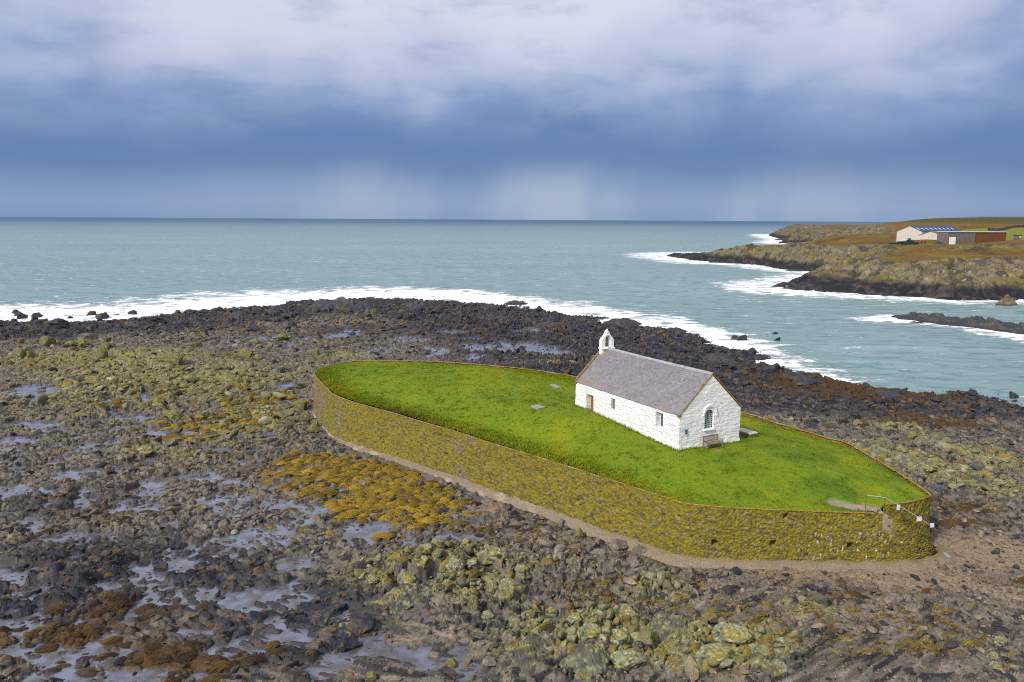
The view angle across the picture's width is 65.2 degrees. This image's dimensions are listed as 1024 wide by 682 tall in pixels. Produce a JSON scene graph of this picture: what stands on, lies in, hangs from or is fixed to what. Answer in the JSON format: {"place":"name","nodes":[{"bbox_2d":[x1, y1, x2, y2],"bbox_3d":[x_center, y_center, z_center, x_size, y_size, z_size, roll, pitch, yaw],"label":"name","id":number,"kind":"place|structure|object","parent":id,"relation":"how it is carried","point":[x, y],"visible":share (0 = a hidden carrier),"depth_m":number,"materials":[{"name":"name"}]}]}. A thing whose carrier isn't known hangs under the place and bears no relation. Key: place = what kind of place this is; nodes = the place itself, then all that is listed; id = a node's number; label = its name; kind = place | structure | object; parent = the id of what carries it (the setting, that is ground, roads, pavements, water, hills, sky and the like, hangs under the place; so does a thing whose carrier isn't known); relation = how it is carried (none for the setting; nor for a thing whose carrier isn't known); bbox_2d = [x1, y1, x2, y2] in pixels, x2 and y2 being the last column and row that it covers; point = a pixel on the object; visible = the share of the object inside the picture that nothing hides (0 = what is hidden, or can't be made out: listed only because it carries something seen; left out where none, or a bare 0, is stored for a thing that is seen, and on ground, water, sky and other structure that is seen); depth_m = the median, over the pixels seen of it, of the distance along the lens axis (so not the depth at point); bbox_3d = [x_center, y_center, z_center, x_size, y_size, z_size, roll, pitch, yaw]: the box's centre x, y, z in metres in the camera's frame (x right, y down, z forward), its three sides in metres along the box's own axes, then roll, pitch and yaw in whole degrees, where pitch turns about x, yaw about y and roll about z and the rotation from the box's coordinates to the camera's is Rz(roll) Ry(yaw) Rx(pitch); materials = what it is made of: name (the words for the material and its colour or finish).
{"place":"outdoors","nodes":[
{"label":"outdoors","id":0,"kind":"place"},
{"bbox_2d":[0,327,1015,681],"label":"tide pool water","id":1,"kind":"structure","parent":0,"point":[376,645],"depth_m":55.96,"materials":[{"name":"liquid"}]},
{"bbox_2d":[0,297,1023,681],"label":"foreshore","id":2,"kind":"structure","parent":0,"point":[812,669],"depth_m":57.24,"materials":[{"name":"stone"}]},
{"bbox_2d":[9,325,22,333],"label":"boulder","id":3,"kind":"object","parent":2,"relation":"on","point":[15,329],"visible":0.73,"depth_m":163.44,"materials":[{"name":"stone"}]},
{"bbox_2d":[11,348,28,358],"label":"boulder","id":4,"kind":"object","parent":2,"relation":"on","point":[19,352],"visible":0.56,"depth_m":132.82,"materials":[{"name":"stone"}]},
{"bbox_2d":[38,336,55,345],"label":"boulder","id":5,"kind":"object","parent":2,"relation":"on","point":[46,340],"visible":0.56,"depth_m":147.95,"materials":[{"name":"stone"}]},
{"bbox_2d":[41,327,59,334],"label":"boulder","id":6,"kind":"object","parent":2,"relation":"on","point":[46,330],"visible":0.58,"depth_m":161.79,"materials":[{"name":"stone"}]},
{"bbox_2d":[43,318,69,328],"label":"boulder","id":7,"kind":"object","parent":2,"relation":"on","point":[58,323],"visible":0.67,"depth_m":168.91,"materials":[{"name":"stone"}]},
{"bbox_2d":[75,658,89,668],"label":"boulder","id":8,"kind":"object","parent":2,"relation":"on","point":[82,663],"visible":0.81,"depth_m":42.19,"materials":[{"name":"stone"}]},
{"bbox_2d":[77,333,98,339],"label":"boulder","id":9,"kind":"object","parent":2,"relation":"on","point":[88,335],"visible":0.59,"depth_m":155.15,"materials":[{"name":"stone"}]},
{"bbox_2d":[84,375,103,384],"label":"boulder","id":10,"kind":"object","parent":2,"relation":"on","point":[88,380],"visible":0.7,"depth_m":112.25,"materials":[{"name":"stone"}]},
{"bbox_2d":[87,347,107,358],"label":"boulder","id":11,"kind":"object","parent":2,"relation":"on","point":[95,352],"visible":0.76,"depth_m":132.06,"materials":[{"name":"stone"}]},
{"bbox_2d":[123,319,145,325],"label":"rock outcrop","id":12,"kind":"object","parent":2,"relation":"on","point":[136,323],"visible":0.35,"depth_m":175.04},
{"bbox_2d":[150,315,164,322],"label":"boulder","id":13,"kind":"object","parent":2,"relation":"on","point":[156,318],"visible":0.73,"depth_m":182.04,"materials":[{"name":"stone"}]},
{"bbox_2d":[153,563,168,571],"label":"boulder","id":14,"kind":"object","parent":2,"relation":"on","point":[162,567],"visible":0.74,"depth_m":53.62,"materials":[{"name":"stone"}]},
{"bbox_2d":[157,352,174,361],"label":"boulder","id":15,"kind":"object","parent":2,"relation":"on","point":[162,358],"visible":0.34,"depth_m":129.63,"materials":[{"name":"stone"}]},
{"bbox_2d":[162,409,182,418],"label":"boulder","id":16,"kind":"object","parent":2,"relation":"on","point":[173,413],"visible":0.88,"depth_m":93.52,"materials":[{"name":"stone"}]},
{"bbox_2d":[167,353,182,364],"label":"boulder","id":17,"kind":"object","parent":2,"relation":"on","point":[177,358],"visible":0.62,"depth_m":128.14,"materials":[{"name":"stone"}]},
{"bbox_2d":[170,539,183,549],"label":"boulder","id":18,"kind":"object","parent":2,"relation":"on","point":[175,544],"visible":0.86,"depth_m":57.08,"materials":[{"name":"stone"}]},
{"bbox_2d":[175,315,206,322],"label":"rock outcrop","id":19,"kind":"object","parent":2,"relation":"on","point":[193,319],"visible":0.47,"depth_m":181.52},
{"bbox_2d":[213,618,232,632],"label":"boulder","id":20,"kind":"object","parent":2,"relation":"on","point":[221,624],"visible":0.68,"depth_m":45.72,"materials":[{"name":"stone"}]},
{"bbox_2d":[221,321,232,328],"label":"boulder","id":21,"kind":"object","parent":2,"relation":"on","point":[226,324],"visible":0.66,"depth_m":171.62,"materials":[{"name":"stone"}]},
{"bbox_2d":[227,310,248,317],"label":"rock outcrop","id":22,"kind":"object","parent":2,"relation":"on","point":[236,314],"visible":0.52,"depth_m":192.49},
{"bbox_2d":[238,348,251,357],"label":"boulder","id":23,"kind":"object","parent":2,"relation":"on","point":[244,352],"visible":0.66,"depth_m":135.33,"materials":[{"name":"stone"}]},
{"bbox_2d":[267,306,290,313],"label":"rock outcrop","id":24,"kind":"object","parent":2,"relation":"on","point":[272,309],"visible":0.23,"depth_m":199.26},
{"bbox_2d":[275,333,288,340],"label":"boulder","id":25,"kind":"object","parent":2,"relation":"on","point":[281,337],"visible":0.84,"depth_m":153.68,"materials":[{"name":"stone"}]},
{"bbox_2d":[295,398,306,409],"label":"boulder","id":26,"kind":"object","parent":2,"relation":"on","point":[301,403],"visible":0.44,"depth_m":98.98,"materials":[{"name":"stone"}]},
{"bbox_2d":[300,411,310,420],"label":"boulder","id":27,"kind":"object","parent":2,"relation":"on","point":[305,415],"visible":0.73,"depth_m":93.35,"materials":[{"name":"stone"}]},
{"bbox_2d":[306,424,318,432],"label":"boulder","id":28,"kind":"object","parent":2,"relation":"on","point":[313,428],"visible":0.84,"depth_m":87.99,"materials":[{"name":"stone"}]},
{"bbox_2d":[321,602,345,617],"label":"boulder","id":29,"kind":"object","parent":2,"relation":"on","point":[335,609],"visible":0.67,"depth_m":47.73,"materials":[{"name":"stone"}]},
{"bbox_2d":[301,297,379,311],"label":"rock outcrop","id":30,"kind":"object","parent":2,"relation":"on","point":[339,303],"visible":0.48,"depth_m":208.81,"materials":[{"name":"stone"}]},
{"bbox_2d":[337,636,362,652],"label":"boulder","id":31,"kind":"object","parent":2,"relation":"on","point":[347,643],"visible":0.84,"depth_m":43.74,"materials":[{"name":"stone"}]},
{"bbox_2d":[347,613,375,632],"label":"boulder","id":32,"kind":"object","parent":2,"relation":"on","point":[363,622],"visible":0.9,"depth_m":45.38,"materials":[{"name":"stone"}]},
{"bbox_2d":[366,671,376,681],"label":"boulder","id":33,"kind":"object","parent":2,"relation":"on","point":[371,676],"visible":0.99,"depth_m":40.60,"materials":[{"name":"stone"}]},
{"bbox_2d":[367,574,378,583],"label":"boulder","id":34,"kind":"object","parent":2,"relation":"on","point":[373,578],"visible":1,"depth_m":50.76,"materials":[{"name":"stone"}]},
{"bbox_2d":[366,583,431,615],"bbox_3d":[-6.700,15.649,49.582,2.464,0.986,4.283,9,12,44],"label":"rock outcrop","id":35,"kind":"object","parent":2,"relation":"on","point":[401,597],"visible":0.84,"depth_m":48.93,"materials":[{"name":"stone"}]},
{"bbox_2d":[396,569,415,584],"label":"boulder","id":36,"kind":"object","parent":2,"relation":"on","point":[404,576],"visible":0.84,"depth_m":51.77,"materials":[{"name":"stone"}]},
{"bbox_2d":[404,301,428,307],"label":"rock outcrop","id":37,"kind":"object","parent":2,"relation":"on","point":[415,304],"visible":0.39,"depth_m":212.73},
{"bbox_2d":[417,555,428,569],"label":"boulder","id":38,"kind":"object","parent":2,"relation":"on","point":[422,564],"visible":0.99,"depth_m":52.25,"materials":[{"name":"stone"}]},
{"bbox_2d":[427,651,439,659],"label":"boulder","id":39,"kind":"object","parent":2,"relation":"on","point":[433,655],"visible":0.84,"depth_m":43.05,"materials":[{"name":"stone"}]},
{"bbox_2d":[437,615,461,628],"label":"rock outcrop","id":40,"kind":"object","parent":2,"relation":"on","point":[450,620],"visible":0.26,"depth_m":46.60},
{"bbox_2d":[444,657,457,666],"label":"boulder","id":41,"kind":"object","parent":2,"relation":"on","point":[452,662],"visible":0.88,"depth_m":42.31,"materials":[{"name":"stone"}]},
{"bbox_2d":[446,558,463,572],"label":"boulder","id":42,"kind":"object","parent":2,"relation":"on","point":[454,564],"visible":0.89,"depth_m":51.47,"materials":[{"name":"stone"}]},
{"bbox_2d":[460,587,470,605],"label":"boulder","id":43,"kind":"object","parent":2,"relation":"on","point":[465,592],"visible":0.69,"depth_m":48.34,"materials":[{"name":"stone"}]},
{"bbox_2d":[465,558,476,570],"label":"boulder","id":44,"kind":"object","parent":2,"relation":"on","point":[471,564],"visible":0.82,"depth_m":51.92,"materials":[{"name":"stone"}]},
{"bbox_2d":[467,594,478,610],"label":"boulder","id":45,"kind":"object","parent":2,"relation":"on","point":[473,601],"visible":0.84,"depth_m":47.64,"materials":[{"name":"stone"}]},
{"bbox_2d":[481,610,494,619],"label":"boulder","id":46,"kind":"object","parent":2,"relation":"on","point":[487,615],"visible":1,"depth_m":46.65,"materials":[{"name":"stone"}]},
{"bbox_2d":[482,656,496,666],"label":"boulder","id":47,"kind":"object","parent":2,"relation":"on","point":[488,661],"visible":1,"depth_m":42.00,"materials":[{"name":"stone"}]},
{"bbox_2d":[487,579,493,594],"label":"boulder","id":48,"kind":"object","parent":2,"relation":"on","point":[490,585],"visible":0.89,"depth_m":49.58,"materials":[{"name":"stone"}]},
{"bbox_2d":[480,314,507,319],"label":"rock outcrop","id":49,"kind":"object","parent":2,"relation":"on","point":[492,317],"visible":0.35,"depth_m":191.04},
{"bbox_2d":[482,545,507,565],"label":"boulder","id":50,"kind":"object","parent":2,"relation":"on","point":[490,556],"visible":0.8,"depth_m":54.13,"materials":[{"name":"stone"}]},
{"bbox_2d":[490,648,500,658],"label":"boulder","id":51,"kind":"object","parent":2,"relation":"on","point":[495,653],"visible":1,"depth_m":42.47,"materials":[{"name":"stone"}]},
{"bbox_2d":[494,577,514,604],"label":"boulder","id":52,"kind":"object","parent":2,"relation":"on","point":[505,591],"visible":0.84,"depth_m":48.74,"materials":[{"name":"stone"}]},
{"bbox_2d":[0,297,1023,681],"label":"loose stones","id":53,"kind":"object","parent":2,"relation":"on","point":[628,623],"visible":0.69,"depth_m":63.95,"materials":[{"name":"stone"}]},
{"bbox_2d":[1,341,1023,681],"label":"seaweed","id":54,"kind":"object","parent":2,"relation":"on","point":[339,475],"visible":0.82,"depth_m":61.75,"materials":[{"name":"plant"}]},
{"bbox_2d":[504,300,527,304],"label":"rock outcrop","id":55,"kind":"object","parent":2,"relation":"on","point":[514,302],"visible":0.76,"depth_m":234.90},
{"bbox_2d":[506,547,527,558],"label":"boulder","id":56,"kind":"object","parent":2,"relation":"on","point":[516,551],"visible":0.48,"depth_m":55.85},
{"bbox_2d":[505,629,555,674],"bbox_3d":[1.087,16.477,43.272,2.688,1.213,4.352,7,11,38],"label":"rock outcrop","id":57,"kind":"object","parent":2,"relation":"on","point":[524,654],"visible":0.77,"depth_m":42.49,"materials":[{"name":"stone"}]},
{"bbox_2d":[545,607,557,617],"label":"boulder","id":58,"kind":"object","parent":2,"relation":"on","point":[551,612],"visible":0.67,"depth_m":47.70,"materials":[{"name":"stone"}]},
{"bbox_2d":[535,320,567,327],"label":"rock outcrop","id":59,"kind":"object","parent":2,"relation":"on","point":[549,323],"visible":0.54,"depth_m":180.29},
{"bbox_2d":[566,612,580,623],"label":"boulder","id":60,"kind":"object","parent":2,"relation":"on","point":[573,618],"visible":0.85,"depth_m":45.98,"materials":[{"name":"stone"}]},
{"bbox_2d":[559,638,610,679],"bbox_3d":[4.304,16.521,42.907,2.688,1.188,3.666,9,12,44],"label":"rock outcrop","id":61,"kind":"object","parent":2,"relation":"on","point":[584,660],"visible":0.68,"depth_m":42.02,"materials":[{"name":"stone"}]},
{"bbox_2d":[579,623,600,640],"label":"boulder","id":62,"kind":"object","parent":2,"relation":"on","point":[588,631],"visible":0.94,"depth_m":43.54,"materials":[{"name":"stone"}]},
{"bbox_2d":[590,549,604,556],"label":"boulder","id":63,"kind":"object","parent":2,"relation":"on","point":[599,552],"visible":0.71,"depth_m":55.48,"materials":[{"name":"stone"}]},
{"bbox_2d":[608,539,628,550],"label":"boulder","id":64,"kind":"object","parent":2,"relation":"on","point":[617,544],"visible":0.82,"depth_m":57.00,"materials":[{"name":"stone"}]},
{"bbox_2d":[610,629,630,645],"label":"boulder","id":65,"kind":"object","parent":2,"relation":"on","point":[621,638],"visible":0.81,"depth_m":43.14,"materials":[{"name":"stone"}]},
{"bbox_2d":[606,318,641,325],"label":"rock outcrop","id":66,"kind":"object","parent":2,"relation":"on","point":[625,321],"visible":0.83,"depth_m":190.85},
{"bbox_2d":[618,603,638,618],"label":"boulder","id":67,"kind":"object","parent":2,"relation":"on","point":[624,609],"visible":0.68,"depth_m":46.77,"materials":[{"name":"stone"}]},
{"bbox_2d":[610,648,647,671],"bbox_3d":[6.198,16.788,41.916,1.750,1.140,1.681,6,11,35],"label":"boulder","id":68,"kind":"object","parent":2,"relation":"on","point":[628,659],"visible":0.95,"depth_m":41.50,"materials":[{"name":"stone"}]},
{"bbox_2d":[312,360,954,571],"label":"sea wall","id":69,"kind":"structure","parent":2,"relation":"on","point":[667,530],"depth_m":57.33,"materials":[{"name":"stone"}]},
{"bbox_2d":[865,495,937,543],"bbox_3d":[26.332,12.032,53.703,5.449,3.582,0.587,-1,9,-8],"label":"handrail","id":70,"kind":"object","parent":69,"relation":"on","point":[919,519],"visible":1,"depth_m":53.50,"materials":[{"name":"metal"}]},
{"bbox_2d":[632,543,646,553],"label":"boulder","id":71,"kind":"object","parent":2,"relation":"on","point":[638,549],"visible":0.8,"depth_m":56.36,"materials":[{"name":"stone"}]},
{"bbox_2d":[629,632,652,647],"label":"boulder","id":72,"kind":"object","parent":2,"relation":"on","point":[635,638],"visible":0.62,"depth_m":43.50,"materials":[{"name":"stone"}]},
{"bbox_2d":[623,565,665,579],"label":"rock outcrop","id":73,"kind":"object","parent":2,"relation":"on","point":[643,570],"visible":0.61,"depth_m":52.32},
{"bbox_2d":[651,615,692,642],"bbox_3d":[9.356,16.197,45.533,3.909,0.923,2.464,-6,10,-34],"label":"rock outcrop","id":74,"kind":"object","parent":2,"relation":"on","point":[665,627],"visible":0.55,"depth_m":45.07,"materials":[{"name":"stone"}]},
{"bbox_2d":[695,642,730,662],"bbox_3d":[10.480,16.363,41.563,2.049,1.168,1.064,-7,5,-20],"label":"boulder","id":75,"kind":"object","parent":2,"relation":"on","point":[717,651],"visible":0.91,"depth_m":41.37,"materials":[{"name":"stone"}]},
{"bbox_2d":[703,353,734,363],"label":"rock outcrop","id":76,"kind":"object","parent":2,"relation":"on","point":[714,357],"visible":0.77,"depth_m":139.09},
{"bbox_2d":[711,622,751,644],"bbox_3d":[11.897,15.969,43.358,2.148,1.225,1.135,4,11,18],"label":"boulder","id":77,"kind":"object","parent":2,"relation":"on","point":[733,633],"visible":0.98,"depth_m":43.22,"materials":[{"name":"stone"}]},
{"bbox_2d":[749,643,759,655],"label":"boulder","id":78,"kind":"object","parent":2,"relation":"on","point":[753,647],"visible":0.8,"depth_m":42.36,"materials":[{"name":"stone"}]},
{"bbox_2d":[762,363,780,372],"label":"boulder","id":79,"kind":"object","parent":2,"relation":"on","point":[775,367],"visible":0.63,"depth_m":127.79,"materials":[{"name":"stone"}]},
{"bbox_2d":[765,655,798,676],"bbox_3d":[14.249,16.890,41.515,3.535,0.859,2.464,-2,9,-17],"label":"rock outcrop","id":80,"kind":"object","parent":2,"relation":"on","point":[780,664],"visible":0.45,"depth_m":41.23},
{"bbox_2d":[787,374,818,385],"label":"rock outcrop","id":81,"kind":"object","parent":2,"relation":"on","point":[804,379],"visible":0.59,"depth_m":120.96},
{"bbox_2d":[796,612,815,621],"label":"boulder","id":82,"kind":"object","parent":2,"relation":"on","point":[808,617],"visible":0.98,"depth_m":45.63,"materials":[{"name":"stone"}]},
{"bbox_2d":[804,583,818,590],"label":"boulder","id":83,"kind":"object","parent":2,"relation":"on","point":[811,587],"visible":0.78,"depth_m":49.27,"materials":[{"name":"stone"}]},
{"bbox_2d":[851,438,893,458],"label":"rock outcrop","id":84,"kind":"object","parent":2,"relation":"on","point":[872,448],"visible":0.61,"depth_m":80.44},
{"bbox_2d":[866,389,900,396],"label":"rock outcrop","id":85,"kind":"object","parent":2,"relation":"on","point":[889,393],"visible":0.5,"depth_m":110.84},
{"bbox_2d":[890,454,937,472],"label":"rock outcrop","id":86,"kind":"object","parent":2,"relation":"on","point":[908,459],"visible":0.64,"depth_m":76.42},
{"bbox_2d":[920,421,934,428],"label":"boulder","id":87,"kind":"object","parent":2,"relation":"on","point":[929,424],"visible":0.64,"depth_m":93.32,"materials":[{"name":"stone"}]},
{"bbox_2d":[924,461,939,472],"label":"boulder","id":88,"kind":"object","parent":2,"relation":"on","point":[930,466],"visible":1,"depth_m":74.17,"materials":[{"name":"stone"}]},
{"bbox_2d":[914,436,964,446],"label":"rock outcrop","id":89,"kind":"object","parent":2,"relation":"on","point":[935,440],"visible":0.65,"depth_m":85.10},
{"bbox_2d":[945,471,990,488],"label":"rock outcrop","id":90,"kind":"object","parent":2,"relation":"on","point":[976,478],"visible":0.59,"depth_m":71.28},
{"bbox_2d":[949,399,994,406],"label":"rock outcrop","id":91,"kind":"object","parent":2,"relation":"on","point":[973,402],"visible":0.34,"depth_m":106.59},
{"bbox_2d":[986,651,997,659],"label":"boulder","id":92,"kind":"object","parent":2,"relation":"on","point":[992,655],"visible":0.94,"depth_m":41.90,"materials":[{"name":"stone"}]},
{"bbox_2d":[989,661,1001,669],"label":"boulder","id":93,"kind":"object","parent":2,"relation":"on","point":[994,665],"visible":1,"depth_m":41.21,"materials":[{"name":"stone"}]},
{"bbox_2d":[994,636,1007,646],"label":"boulder","id":94,"kind":"object","parent":2,"relation":"on","point":[1000,641],"visible":1,"depth_m":43.17,"materials":[{"name":"stone"}]},
{"bbox_2d":[0,217,1023,406],"bbox_3d":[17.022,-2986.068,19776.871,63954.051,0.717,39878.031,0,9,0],"label":"sea","id":95,"kind":"structure","parent":0,"point":[75,268],"depth_m":323.34,"materials":[{"name":"liquid"}]},
{"bbox_2d":[891,312,1023,334],"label":"sea rock","id":96,"kind":"object","parent":95,"relation":"in","point":[988,323],"visible":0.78,"depth_m":190.89,"materials":[{"name":"stone"}]},
{"bbox_2d":[995,294,1017,305],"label":"sea rock","id":97,"kind":"object","parent":95,"relation":"in","point":[1006,300],"visible":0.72,"depth_m":240.44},
{"bbox_2d":[0,0,1023,221],"label":"sky","id":98,"kind":"structure","parent":0,"point":[653,110],"materials":[{"name":"blue"}]},
{"bbox_2d":[315,361,929,512],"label":"lawn","id":99,"kind":"structure","parent":0,"point":[838,499],"depth_m":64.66,"materials":[{"name":"green plant"}]},
{"bbox_2d":[574,329,741,450],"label":"chapel","id":100,"kind":"structure","parent":99,"relation":"on","point":[678,406],"depth_m":66.62,"materials":[{"name":"paint"}]},
{"bbox_2d":[704,410,711,427],"bbox_3d":[15.799,6.275,64.565,0.920,1.500,0.064,-4,10,-28],"label":"window","id":101,"kind":"structure","parent":100,"relation":"in","point":[708,416],"depth_m":64.60,"materials":[{"name":"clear glass"}]},
{"bbox_2d":[703,434,722,448],"bbox_3d":[16.105,8.079,64.130,1.615,0.986,0.654,-4,10,-28],"label":"bench","id":102,"kind":"object","parent":99,"relation":"on","point":[712,438],"visible":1,"depth_m":64.23,"materials":[{"name":"brown wood"}]},
{"bbox_2d":[740,428,757,436],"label":"table tomb","id":103,"kind":"object","parent":99,"relation":"on","point":[747,432],"visible":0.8,"depth_m":68.14,"materials":[{"name":"stone"}]},
{"bbox_2d":[667,217,1023,300],"bbox_3d":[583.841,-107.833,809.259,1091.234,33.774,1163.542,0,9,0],"label":"headland","id":104,"kind":"structure","parent":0,"point":[865,259],"depth_m":323.16,"materials":[{"name":"stone"}]},
{"bbox_2d":[918,231,936,239],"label":"barn","id":105,"kind":"structure","parent":104,"relation":"on","point":[930,235],"depth_m":460.86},
{"bbox_2d":[896,226,960,240],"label":"barn","id":106,"kind":"structure","parent":104,"relation":"on","point":[911,232],"depth_m":477.73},
{"bbox_2d":[937,231,1006,243],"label":"shed","id":107,"kind":"structure","parent":104,"relation":"on","point":[953,237],"depth_m":432.09,"materials":[{"name":"red paint"}]},
{"bbox_2d":[988,225,1023,230],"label":"field wall","id":108,"kind":"structure","parent":104,"relation":"on","point":[1001,229],"depth_m":562.49,"materials":[{"name":"stone"}]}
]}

